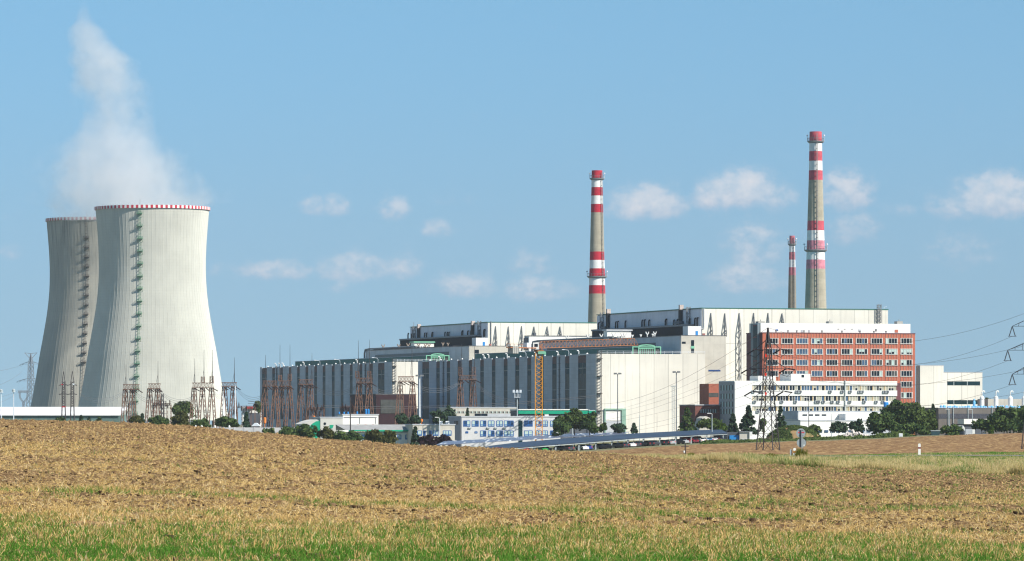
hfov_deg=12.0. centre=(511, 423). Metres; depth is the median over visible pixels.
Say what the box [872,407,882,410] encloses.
window
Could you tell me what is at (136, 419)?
shrub
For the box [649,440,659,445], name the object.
parked car
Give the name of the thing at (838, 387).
window
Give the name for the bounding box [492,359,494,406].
window
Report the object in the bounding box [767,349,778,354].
window
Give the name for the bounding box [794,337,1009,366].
power line
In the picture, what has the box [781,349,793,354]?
window
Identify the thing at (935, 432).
waste container
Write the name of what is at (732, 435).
site cabin
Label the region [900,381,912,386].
window
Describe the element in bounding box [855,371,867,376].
window
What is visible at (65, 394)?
lattice mast
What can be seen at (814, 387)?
window
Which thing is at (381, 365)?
window
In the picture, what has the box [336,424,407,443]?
green eaves building
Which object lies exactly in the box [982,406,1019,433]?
broadleaf tree
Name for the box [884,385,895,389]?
window
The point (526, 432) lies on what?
window
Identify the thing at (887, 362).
window
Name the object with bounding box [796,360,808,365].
window
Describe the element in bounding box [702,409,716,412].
window
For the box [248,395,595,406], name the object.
busbar wire
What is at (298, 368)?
window
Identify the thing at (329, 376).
turbine hall
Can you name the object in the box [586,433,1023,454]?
ploughed field
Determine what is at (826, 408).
window
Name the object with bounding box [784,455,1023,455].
road
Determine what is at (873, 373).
window
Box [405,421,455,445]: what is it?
office
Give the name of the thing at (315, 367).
window
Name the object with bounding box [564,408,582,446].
broadleaf tree
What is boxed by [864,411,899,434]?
broadleaf tree
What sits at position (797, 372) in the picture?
window
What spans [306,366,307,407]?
window
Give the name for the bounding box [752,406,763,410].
window
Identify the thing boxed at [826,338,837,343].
window
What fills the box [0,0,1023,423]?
sky
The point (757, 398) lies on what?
window
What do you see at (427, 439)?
shrub
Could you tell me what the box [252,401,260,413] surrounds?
broadleaf tree
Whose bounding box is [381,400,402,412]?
window
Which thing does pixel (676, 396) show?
floodlight mast
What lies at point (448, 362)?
window
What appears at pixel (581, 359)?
window
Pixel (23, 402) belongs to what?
portal pylon
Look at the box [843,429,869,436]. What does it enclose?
rubble
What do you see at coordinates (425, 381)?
window
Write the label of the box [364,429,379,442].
shrub
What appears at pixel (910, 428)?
shrub
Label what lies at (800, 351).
window
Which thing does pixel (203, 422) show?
shrub
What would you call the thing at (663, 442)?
parked car
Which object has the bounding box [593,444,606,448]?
parked car
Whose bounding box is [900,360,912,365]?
window
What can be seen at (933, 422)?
broadleaf tree
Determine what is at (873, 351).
window
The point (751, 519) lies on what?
soil clods
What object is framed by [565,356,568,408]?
window
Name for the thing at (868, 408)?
window
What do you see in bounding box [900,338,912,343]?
window
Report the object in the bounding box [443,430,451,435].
window
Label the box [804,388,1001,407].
power line
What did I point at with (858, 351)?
window
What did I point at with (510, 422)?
window
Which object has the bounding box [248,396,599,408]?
busbar wire
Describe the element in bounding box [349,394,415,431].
transformer hall
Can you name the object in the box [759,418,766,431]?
broadleaf tree
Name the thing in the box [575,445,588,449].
parked car
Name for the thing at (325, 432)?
shrub
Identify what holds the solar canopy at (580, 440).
on the ground at (632, 447)
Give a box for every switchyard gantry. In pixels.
[120,378,142,422]
[145,376,162,422]
[189,350,217,427]
[219,357,240,427]
[259,355,280,427]
[276,369,294,427]
[296,371,317,422]
[354,340,375,413]
[395,360,417,431]
[456,344,480,406]
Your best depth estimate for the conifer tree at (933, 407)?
1479.77 m
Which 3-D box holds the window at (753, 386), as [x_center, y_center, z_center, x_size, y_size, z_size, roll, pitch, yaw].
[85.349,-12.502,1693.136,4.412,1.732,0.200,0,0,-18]
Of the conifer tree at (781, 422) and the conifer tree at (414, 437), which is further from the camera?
the conifer tree at (781, 422)
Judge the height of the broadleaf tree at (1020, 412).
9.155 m
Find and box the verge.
[119,422,1023,457]
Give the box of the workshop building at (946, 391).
[916,365,982,435]
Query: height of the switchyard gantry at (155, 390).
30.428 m
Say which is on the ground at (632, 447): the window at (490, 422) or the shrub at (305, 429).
the shrub at (305, 429)
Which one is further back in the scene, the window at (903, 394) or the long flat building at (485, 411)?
the window at (903, 394)
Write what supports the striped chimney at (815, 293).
on the ground at (632, 447)
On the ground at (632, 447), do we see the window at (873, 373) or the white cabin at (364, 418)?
the white cabin at (364, 418)
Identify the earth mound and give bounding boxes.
[766,425,819,438]
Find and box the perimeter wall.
[211,427,280,432]
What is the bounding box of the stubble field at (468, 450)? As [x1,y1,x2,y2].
[0,418,1023,560]
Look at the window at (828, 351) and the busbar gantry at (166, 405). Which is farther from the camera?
the window at (828, 351)
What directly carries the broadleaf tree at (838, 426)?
on the ground at (632, 447)
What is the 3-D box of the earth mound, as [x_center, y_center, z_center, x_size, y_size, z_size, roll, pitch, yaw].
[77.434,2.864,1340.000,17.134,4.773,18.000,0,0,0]
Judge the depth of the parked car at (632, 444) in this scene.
1318.24 m
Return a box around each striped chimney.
[586,170,607,321]
[787,236,796,307]
[803,131,827,308]
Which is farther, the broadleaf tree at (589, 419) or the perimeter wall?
the broadleaf tree at (589, 419)
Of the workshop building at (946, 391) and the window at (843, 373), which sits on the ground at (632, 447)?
the workshop building at (946, 391)
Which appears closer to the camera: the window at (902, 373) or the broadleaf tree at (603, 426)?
the broadleaf tree at (603, 426)
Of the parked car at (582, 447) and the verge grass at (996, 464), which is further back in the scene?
the parked car at (582, 447)
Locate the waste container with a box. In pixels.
[931,431,939,434]
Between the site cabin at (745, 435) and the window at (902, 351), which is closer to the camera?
the site cabin at (745, 435)
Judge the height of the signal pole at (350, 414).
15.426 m
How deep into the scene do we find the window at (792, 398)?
1697.19 m
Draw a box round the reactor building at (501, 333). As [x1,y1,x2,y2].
[399,321,596,351]
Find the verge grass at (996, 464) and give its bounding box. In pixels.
[596,451,1023,474]
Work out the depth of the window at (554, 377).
1948.69 m
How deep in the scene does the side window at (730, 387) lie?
1697.19 m
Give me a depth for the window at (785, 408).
1695.94 m
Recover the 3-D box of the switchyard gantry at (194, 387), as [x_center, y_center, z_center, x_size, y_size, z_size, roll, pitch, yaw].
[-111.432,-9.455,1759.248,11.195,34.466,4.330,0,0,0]
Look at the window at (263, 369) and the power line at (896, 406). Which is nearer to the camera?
the power line at (896, 406)
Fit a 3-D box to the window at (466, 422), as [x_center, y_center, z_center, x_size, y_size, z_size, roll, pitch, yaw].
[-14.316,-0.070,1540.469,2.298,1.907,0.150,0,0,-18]
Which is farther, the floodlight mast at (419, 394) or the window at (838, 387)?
the window at (838, 387)
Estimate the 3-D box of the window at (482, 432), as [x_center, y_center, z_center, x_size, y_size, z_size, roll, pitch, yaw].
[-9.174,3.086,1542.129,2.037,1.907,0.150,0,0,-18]
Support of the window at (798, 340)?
in the brick office
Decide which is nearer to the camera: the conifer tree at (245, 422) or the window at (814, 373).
the conifer tree at (245, 422)
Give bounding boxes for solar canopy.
[437,432,628,444]
[485,430,726,450]
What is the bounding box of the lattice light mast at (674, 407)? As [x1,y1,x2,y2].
[670,386,675,438]
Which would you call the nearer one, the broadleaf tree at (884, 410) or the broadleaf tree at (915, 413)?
the broadleaf tree at (915, 413)
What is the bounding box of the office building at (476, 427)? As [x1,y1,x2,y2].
[448,416,560,446]
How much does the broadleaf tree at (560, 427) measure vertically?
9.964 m
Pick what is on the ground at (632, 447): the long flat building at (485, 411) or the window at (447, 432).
the long flat building at (485, 411)
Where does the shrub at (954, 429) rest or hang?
on the ground at (632, 447)
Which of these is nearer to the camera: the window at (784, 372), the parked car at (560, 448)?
the parked car at (560, 448)
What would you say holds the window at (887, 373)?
in the brick office
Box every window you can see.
[262,368,266,417]
[272,368,274,418]
[281,368,282,418]
[289,367,290,418]
[297,367,299,418]
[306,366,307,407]
[314,366,316,416]
[323,366,324,406]
[332,365,334,416]
[341,365,342,413]
[350,365,352,393]
[360,364,361,393]
[370,364,372,393]
[378,363,383,393]
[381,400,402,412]
[422,362,428,418]
[433,430,438,435]
[436,362,439,409]
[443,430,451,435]
[447,361,449,404]
[458,361,460,406]
[463,420,469,426]
[469,360,471,405]
[472,420,478,425]
[480,360,483,406]
[480,420,485,425]
[480,430,485,435]
[488,420,494,425]
[488,430,494,435]
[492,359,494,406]
[496,420,502,425]
[496,430,502,435]
[504,359,506,406]
[504,420,513,425]
[504,430,513,435]
[515,358,518,408]
[524,420,532,425]
[524,430,532,435]
[527,358,530,408]
[540,357,543,408]
[552,357,556,408]
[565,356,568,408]
[578,356,585,408]
[691,340,693,352]
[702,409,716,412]
[721,385,732,390]
[721,394,732,398]
[721,402,732,406]
[721,409,732,413]
[752,385,763,389]
[752,396,763,400]
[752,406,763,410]
[764,396,775,400]
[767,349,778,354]
[767,360,778,365]
[767,371,778,376]
[770,338,778,343]
[776,385,787,389]
[776,396,787,400]
[776,406,787,410]
[781,338,793,343]
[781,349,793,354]
[781,360,793,365]
[781,371,792,373]
[788,385,799,389]
[788,396,799,400]
[788,406,799,410]
[796,338,808,343]
[796,349,808,354]
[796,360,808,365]
[796,371,807,373]
[800,385,811,389]
[800,396,811,400]
[800,406,811,410]
[811,338,822,343]
[811,349,822,354]
[811,360,822,365]
[811,371,822,376]
[812,385,823,389]
[812,396,823,400]
[812,406,823,410]
[824,385,835,389]
[824,396,835,400]
[824,406,835,410]
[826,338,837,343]
[826,349,837,354]
[826,360,837,365]
[826,371,837,376]
[836,385,847,389]
[836,396,847,400]
[836,406,847,410]
[841,338,852,343]
[841,349,852,354]
[841,360,852,365]
[841,371,852,376]
[848,385,859,389]
[848,396,859,400]
[848,406,859,410]
[855,338,867,343]
[855,349,867,354]
[855,360,867,365]
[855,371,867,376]
[860,385,871,389]
[860,396,871,400]
[860,406,871,410]
[870,349,882,354]
[870,360,882,365]
[870,371,882,376]
[871,338,882,343]
[872,385,883,389]
[872,396,883,400]
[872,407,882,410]
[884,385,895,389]
[884,396,895,400]
[885,338,897,343]
[885,349,897,354]
[885,360,897,365]
[885,371,897,376]
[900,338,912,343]
[900,349,912,354]
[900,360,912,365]
[900,371,912,376]
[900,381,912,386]
[901,392,912,397]
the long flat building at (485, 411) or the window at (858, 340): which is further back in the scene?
the window at (858, 340)
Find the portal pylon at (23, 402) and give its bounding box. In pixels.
[18,390,28,406]
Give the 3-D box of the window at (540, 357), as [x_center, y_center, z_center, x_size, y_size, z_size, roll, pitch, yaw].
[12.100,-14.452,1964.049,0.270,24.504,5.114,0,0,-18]
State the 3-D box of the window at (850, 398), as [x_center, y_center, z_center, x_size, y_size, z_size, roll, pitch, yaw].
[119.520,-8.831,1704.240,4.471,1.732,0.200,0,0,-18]
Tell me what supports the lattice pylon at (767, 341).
on the ploughed field at (1005, 442)
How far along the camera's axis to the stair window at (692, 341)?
1918.47 m
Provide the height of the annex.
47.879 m
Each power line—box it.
[490,396,742,433]
[497,398,767,435]
[503,374,775,424]
[508,373,740,422]
[529,356,767,414]
[570,329,765,403]
[760,370,1020,384]
[764,392,1022,406]
[770,314,1021,343]
[775,346,1021,364]
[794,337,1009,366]
[797,361,1005,386]
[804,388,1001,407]
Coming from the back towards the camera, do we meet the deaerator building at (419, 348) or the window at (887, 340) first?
the deaerator building at (419, 348)
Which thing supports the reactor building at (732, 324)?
on the ground at (632, 447)
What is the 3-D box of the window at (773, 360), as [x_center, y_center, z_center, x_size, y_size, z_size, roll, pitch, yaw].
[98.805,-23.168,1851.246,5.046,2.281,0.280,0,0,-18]
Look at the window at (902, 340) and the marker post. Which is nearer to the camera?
the marker post
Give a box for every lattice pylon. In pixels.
[17,353,36,406]
[741,328,794,449]
[1004,321,1023,448]
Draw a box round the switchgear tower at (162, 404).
[161,394,163,416]
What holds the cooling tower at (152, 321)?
on the ground at (632, 447)
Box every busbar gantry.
[152,400,171,423]
[232,405,255,427]
[307,404,324,419]
[340,403,354,413]
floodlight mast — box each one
[416,375,423,423]
[513,390,521,415]
[614,373,620,442]
[673,371,679,430]
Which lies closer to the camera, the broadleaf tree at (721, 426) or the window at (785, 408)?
the broadleaf tree at (721, 426)
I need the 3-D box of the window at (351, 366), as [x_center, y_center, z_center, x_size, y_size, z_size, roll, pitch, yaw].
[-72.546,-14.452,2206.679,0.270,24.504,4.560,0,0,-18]
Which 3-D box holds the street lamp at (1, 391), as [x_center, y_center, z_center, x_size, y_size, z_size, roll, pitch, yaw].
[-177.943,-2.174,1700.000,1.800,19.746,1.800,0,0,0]
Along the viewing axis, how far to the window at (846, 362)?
1860.81 m
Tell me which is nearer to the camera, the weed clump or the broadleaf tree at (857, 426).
the weed clump
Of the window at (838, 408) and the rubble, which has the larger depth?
the window at (838, 408)
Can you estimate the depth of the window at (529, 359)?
1979.37 m
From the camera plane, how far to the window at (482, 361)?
2039.22 m
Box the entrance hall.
[680,384,719,438]
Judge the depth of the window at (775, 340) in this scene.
1851.75 m
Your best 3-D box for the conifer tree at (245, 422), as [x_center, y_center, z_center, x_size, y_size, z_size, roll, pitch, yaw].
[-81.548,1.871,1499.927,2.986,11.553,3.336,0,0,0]
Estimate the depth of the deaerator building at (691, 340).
1927.20 m
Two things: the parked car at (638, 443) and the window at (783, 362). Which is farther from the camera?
the window at (783, 362)
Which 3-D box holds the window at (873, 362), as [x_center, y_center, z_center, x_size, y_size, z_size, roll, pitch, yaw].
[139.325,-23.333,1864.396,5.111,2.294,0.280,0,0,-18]
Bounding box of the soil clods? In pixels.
[0,419,1023,560]
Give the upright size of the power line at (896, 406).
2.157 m
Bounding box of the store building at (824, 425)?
[784,420,888,436]
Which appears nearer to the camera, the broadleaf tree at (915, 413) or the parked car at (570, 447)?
the parked car at (570, 447)
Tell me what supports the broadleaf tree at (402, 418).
on the ground at (632, 447)
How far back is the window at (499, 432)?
1543.80 m
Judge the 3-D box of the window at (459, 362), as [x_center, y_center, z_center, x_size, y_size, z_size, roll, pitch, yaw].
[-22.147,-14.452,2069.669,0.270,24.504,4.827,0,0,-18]
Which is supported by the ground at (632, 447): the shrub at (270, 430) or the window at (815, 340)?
the shrub at (270, 430)
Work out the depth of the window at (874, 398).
1706.95 m
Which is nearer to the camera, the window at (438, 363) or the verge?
the verge
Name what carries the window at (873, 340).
in the brick office
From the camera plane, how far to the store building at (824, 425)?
1603.54 m
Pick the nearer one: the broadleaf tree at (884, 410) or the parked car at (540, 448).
the parked car at (540, 448)
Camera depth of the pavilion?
1510.89 m
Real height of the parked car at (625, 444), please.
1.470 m
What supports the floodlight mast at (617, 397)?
on the ground at (632, 447)
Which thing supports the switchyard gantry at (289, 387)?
on the ground at (632, 447)
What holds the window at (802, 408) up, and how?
in the white office at (868, 395)
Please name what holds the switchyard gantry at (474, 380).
on the ground at (632, 447)
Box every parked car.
[536,446,547,449]
[553,446,567,450]
[562,445,574,450]
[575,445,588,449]
[583,444,592,449]
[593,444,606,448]
[601,443,612,448]
[610,443,622,447]
[617,442,628,447]
[628,442,636,446]
[631,441,641,446]
[644,441,654,445]
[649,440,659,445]
[658,440,668,444]
[667,439,675,444]
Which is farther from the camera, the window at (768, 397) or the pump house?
the pump house
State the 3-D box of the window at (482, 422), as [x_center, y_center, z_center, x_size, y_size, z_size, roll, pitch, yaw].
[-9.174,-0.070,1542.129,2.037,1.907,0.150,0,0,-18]
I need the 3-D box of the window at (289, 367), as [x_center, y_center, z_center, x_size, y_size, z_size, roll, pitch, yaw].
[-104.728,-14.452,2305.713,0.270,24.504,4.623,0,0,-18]
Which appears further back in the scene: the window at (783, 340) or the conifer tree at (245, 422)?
the window at (783, 340)
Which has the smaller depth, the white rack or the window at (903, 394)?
the white rack
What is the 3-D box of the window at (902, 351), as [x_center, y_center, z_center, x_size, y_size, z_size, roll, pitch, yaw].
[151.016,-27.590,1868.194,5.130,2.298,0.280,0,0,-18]
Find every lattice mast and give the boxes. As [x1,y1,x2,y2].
[59,371,67,418]
[68,371,76,420]
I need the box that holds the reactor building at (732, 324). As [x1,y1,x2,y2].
[591,304,888,380]
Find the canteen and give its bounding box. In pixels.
[782,411,880,419]
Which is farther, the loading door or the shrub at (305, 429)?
the loading door
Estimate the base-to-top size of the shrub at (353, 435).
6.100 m
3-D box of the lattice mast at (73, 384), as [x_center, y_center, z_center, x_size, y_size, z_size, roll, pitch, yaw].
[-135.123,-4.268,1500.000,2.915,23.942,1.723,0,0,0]
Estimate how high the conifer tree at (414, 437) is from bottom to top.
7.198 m
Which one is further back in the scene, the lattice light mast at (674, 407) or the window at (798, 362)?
the window at (798, 362)
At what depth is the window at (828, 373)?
1858.54 m
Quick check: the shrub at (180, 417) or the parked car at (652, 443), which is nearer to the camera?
the parked car at (652, 443)
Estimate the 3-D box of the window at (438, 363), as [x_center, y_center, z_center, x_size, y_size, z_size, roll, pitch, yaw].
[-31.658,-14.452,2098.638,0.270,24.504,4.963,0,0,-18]
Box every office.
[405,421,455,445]
[719,374,900,438]
[746,320,914,434]
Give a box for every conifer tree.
[242,411,250,426]
[410,426,419,444]
[630,423,637,433]
[677,406,696,430]
[727,413,738,431]
[738,405,759,434]
[774,406,786,427]
[929,403,938,430]
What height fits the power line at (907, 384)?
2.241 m
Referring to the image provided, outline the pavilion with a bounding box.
[295,417,343,438]
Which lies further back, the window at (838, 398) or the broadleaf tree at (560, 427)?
the window at (838, 398)
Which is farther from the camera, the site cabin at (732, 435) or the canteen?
the canteen
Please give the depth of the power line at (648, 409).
810.72 m
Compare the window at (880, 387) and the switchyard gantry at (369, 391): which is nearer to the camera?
the window at (880, 387)
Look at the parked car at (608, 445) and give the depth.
1294.18 m
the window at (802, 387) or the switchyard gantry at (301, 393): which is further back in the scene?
the switchyard gantry at (301, 393)
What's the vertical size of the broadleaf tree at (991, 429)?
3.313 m
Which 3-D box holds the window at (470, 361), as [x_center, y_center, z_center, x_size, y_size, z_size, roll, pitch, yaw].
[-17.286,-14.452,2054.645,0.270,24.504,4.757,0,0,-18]
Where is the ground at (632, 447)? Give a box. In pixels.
[210,424,943,451]
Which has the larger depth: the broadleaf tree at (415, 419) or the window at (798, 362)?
the window at (798, 362)
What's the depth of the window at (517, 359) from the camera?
1994.41 m
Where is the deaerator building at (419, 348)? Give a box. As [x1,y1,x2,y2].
[364,338,507,360]
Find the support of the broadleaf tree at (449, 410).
on the ground at (632, 447)
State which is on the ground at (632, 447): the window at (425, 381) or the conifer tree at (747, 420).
the conifer tree at (747, 420)
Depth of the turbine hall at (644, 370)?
1918.18 m
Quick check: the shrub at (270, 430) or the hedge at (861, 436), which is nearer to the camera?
the hedge at (861, 436)
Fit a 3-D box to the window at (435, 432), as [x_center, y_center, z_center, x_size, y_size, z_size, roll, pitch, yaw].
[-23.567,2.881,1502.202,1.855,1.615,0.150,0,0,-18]
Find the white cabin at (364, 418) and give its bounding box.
[337,414,378,431]
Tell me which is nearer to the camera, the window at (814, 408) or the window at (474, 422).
the window at (474, 422)
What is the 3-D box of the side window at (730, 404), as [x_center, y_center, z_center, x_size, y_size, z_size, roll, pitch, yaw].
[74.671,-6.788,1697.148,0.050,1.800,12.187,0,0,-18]
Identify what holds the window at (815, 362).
in the brick office
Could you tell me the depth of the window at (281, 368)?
2319.78 m
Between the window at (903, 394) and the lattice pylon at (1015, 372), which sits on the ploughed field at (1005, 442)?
the lattice pylon at (1015, 372)
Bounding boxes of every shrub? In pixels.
[55,417,66,420]
[128,415,143,422]
[148,415,169,424]
[189,418,210,426]
[214,416,239,427]
[262,428,274,433]
[278,425,298,435]
[295,423,317,437]
[315,426,334,438]
[333,430,365,440]
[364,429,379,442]
[374,430,398,443]
[417,434,436,445]
[433,434,453,445]
[890,423,930,434]
[938,424,963,434]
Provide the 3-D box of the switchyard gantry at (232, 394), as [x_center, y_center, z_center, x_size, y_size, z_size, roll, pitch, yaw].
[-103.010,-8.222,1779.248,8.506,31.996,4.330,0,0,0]
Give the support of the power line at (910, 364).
attached to the lattice pylon at (767, 341)
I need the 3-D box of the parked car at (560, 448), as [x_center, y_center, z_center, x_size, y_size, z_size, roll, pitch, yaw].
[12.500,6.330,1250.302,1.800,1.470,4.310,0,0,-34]
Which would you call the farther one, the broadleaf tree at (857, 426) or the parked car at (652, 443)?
the broadleaf tree at (857, 426)
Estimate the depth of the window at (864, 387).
1705.49 m
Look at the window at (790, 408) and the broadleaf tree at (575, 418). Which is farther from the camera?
the window at (790, 408)
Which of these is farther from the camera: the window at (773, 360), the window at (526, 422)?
the window at (773, 360)
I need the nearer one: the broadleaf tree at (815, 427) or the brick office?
the broadleaf tree at (815, 427)
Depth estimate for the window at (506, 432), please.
1544.93 m
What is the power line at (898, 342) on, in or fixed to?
attached to the lattice pylon at (767, 341)
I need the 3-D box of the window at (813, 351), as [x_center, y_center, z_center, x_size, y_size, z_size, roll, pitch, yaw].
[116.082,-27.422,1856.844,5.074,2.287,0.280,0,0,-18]
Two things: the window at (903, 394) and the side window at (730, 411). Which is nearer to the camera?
the side window at (730, 411)
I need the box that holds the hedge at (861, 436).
[700,430,915,443]
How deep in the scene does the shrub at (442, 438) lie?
1388.73 m
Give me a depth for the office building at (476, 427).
1543.99 m
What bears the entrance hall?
on the ground at (632, 447)
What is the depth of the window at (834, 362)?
1858.77 m
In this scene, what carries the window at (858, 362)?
in the brick office
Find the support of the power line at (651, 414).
attached to the lattice pylon at (767, 341)
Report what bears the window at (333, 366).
in the turbine hall at (329, 376)
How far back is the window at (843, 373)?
1860.81 m
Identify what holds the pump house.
on the ground at (632, 447)
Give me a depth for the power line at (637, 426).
748.28 m
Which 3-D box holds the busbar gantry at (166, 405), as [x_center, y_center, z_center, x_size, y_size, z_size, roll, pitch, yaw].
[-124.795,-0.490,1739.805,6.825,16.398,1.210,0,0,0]
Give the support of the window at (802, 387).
in the white office at (868, 395)
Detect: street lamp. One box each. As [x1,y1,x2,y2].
[0,389,3,417]
[12,389,14,419]
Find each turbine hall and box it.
[260,353,448,427]
[418,344,704,440]
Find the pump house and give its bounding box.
[925,390,1023,434]
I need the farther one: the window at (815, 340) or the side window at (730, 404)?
the window at (815, 340)
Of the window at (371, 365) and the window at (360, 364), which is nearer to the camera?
the window at (371, 365)
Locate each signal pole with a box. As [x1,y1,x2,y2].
[235,386,235,418]
[350,398,350,430]
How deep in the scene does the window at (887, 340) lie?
1866.27 m
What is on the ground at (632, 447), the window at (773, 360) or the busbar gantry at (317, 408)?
the busbar gantry at (317, 408)
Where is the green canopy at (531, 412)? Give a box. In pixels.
[510,409,595,443]
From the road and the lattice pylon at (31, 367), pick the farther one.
the lattice pylon at (31, 367)
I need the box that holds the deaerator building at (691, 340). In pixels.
[531,326,725,383]
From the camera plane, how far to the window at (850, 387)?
1704.25 m
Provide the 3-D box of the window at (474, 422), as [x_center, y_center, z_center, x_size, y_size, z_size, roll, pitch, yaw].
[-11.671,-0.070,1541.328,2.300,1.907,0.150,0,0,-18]
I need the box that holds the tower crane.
[506,338,636,440]
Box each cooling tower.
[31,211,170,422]
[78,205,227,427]
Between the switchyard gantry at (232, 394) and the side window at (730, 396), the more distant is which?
the switchyard gantry at (232, 394)
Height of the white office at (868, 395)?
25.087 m
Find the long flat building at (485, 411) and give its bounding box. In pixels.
[439,407,516,423]
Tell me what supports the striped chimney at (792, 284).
on the ground at (632, 447)
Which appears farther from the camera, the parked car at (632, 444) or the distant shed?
the distant shed
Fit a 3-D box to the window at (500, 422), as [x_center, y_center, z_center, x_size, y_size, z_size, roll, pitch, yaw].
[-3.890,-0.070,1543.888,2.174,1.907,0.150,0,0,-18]
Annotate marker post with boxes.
[918,444,920,454]
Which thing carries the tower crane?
on the ground at (632, 447)
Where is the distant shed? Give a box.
[243,407,260,426]
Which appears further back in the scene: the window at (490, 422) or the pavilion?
the window at (490, 422)
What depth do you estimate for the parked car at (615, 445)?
1304.51 m
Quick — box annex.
[524,333,591,351]
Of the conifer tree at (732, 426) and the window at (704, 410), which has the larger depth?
the window at (704, 410)
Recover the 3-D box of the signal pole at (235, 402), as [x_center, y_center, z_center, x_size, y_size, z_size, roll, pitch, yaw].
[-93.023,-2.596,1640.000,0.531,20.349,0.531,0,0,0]
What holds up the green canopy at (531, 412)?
on the ground at (632, 447)
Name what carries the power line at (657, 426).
attached to the lattice pylon at (767, 341)
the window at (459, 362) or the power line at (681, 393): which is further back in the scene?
the window at (459, 362)
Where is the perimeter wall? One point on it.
(252, 429)
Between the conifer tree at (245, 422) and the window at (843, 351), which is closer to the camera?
the conifer tree at (245, 422)
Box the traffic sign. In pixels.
[796,429,805,447]
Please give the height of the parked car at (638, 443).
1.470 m
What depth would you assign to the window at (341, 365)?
2222.21 m
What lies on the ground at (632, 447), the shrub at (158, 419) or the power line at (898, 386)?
the shrub at (158, 419)
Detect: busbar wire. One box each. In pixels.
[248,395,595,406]
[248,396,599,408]
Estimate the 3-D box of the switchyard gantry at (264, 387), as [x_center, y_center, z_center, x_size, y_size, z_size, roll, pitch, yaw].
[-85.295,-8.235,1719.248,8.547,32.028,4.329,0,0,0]
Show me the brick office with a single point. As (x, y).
(883, 358)
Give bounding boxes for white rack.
[965,429,974,434]
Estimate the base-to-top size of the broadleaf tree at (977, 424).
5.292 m
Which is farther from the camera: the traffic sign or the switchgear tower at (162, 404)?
the switchgear tower at (162, 404)
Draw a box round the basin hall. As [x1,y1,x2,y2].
[0,407,125,421]
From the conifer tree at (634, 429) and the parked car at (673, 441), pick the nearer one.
the parked car at (673, 441)
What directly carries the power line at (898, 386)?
attached to the lattice pylon at (767, 341)
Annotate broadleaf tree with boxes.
[170,400,194,418]
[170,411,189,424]
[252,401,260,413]
[395,413,408,431]
[408,415,420,423]
[429,409,448,423]
[444,405,456,415]
[551,415,571,445]
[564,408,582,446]
[580,411,598,443]
[598,422,607,442]
[610,423,626,442]
[696,418,721,436]
[716,422,727,436]
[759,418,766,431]
[809,424,821,433]
[829,420,848,432]
[847,418,864,432]
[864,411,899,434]
[880,407,890,431]
[886,399,927,423]
[900,402,931,435]
[926,409,937,431]
[971,418,988,432]
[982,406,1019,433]
[987,425,994,433]
[1000,405,1023,432]
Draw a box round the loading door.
[604,409,625,440]
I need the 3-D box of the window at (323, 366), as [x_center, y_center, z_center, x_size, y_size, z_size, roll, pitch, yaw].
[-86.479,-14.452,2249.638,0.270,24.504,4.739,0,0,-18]
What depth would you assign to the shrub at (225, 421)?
1498.43 m
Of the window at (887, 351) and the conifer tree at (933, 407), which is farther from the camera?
the window at (887, 351)
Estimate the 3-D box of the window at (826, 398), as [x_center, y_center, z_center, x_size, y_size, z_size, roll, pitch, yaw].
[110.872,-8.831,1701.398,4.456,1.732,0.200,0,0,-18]
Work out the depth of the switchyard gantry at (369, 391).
1739.67 m
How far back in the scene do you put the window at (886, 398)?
1708.41 m
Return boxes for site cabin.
[726,432,738,439]
[739,432,751,439]
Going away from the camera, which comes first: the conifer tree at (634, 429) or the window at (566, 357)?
the conifer tree at (634, 429)
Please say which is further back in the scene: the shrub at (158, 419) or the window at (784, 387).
the window at (784, 387)
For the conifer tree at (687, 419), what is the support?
on the ground at (632, 447)
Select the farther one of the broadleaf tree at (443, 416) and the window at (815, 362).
the window at (815, 362)
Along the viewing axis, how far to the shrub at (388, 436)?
1383.11 m
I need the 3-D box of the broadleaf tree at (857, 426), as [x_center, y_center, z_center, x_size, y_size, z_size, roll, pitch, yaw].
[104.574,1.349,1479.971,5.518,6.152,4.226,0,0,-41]
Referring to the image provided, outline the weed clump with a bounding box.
[793,448,807,457]
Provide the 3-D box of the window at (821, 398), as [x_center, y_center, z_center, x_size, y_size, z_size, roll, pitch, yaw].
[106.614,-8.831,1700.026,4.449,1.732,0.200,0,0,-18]
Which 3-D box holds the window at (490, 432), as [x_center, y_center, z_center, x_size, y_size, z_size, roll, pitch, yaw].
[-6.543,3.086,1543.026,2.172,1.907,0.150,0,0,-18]
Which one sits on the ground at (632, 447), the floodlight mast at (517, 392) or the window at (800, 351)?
the floodlight mast at (517, 392)
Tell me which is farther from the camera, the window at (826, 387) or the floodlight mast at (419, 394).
the window at (826, 387)
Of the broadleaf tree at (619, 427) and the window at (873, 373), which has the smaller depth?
the broadleaf tree at (619, 427)

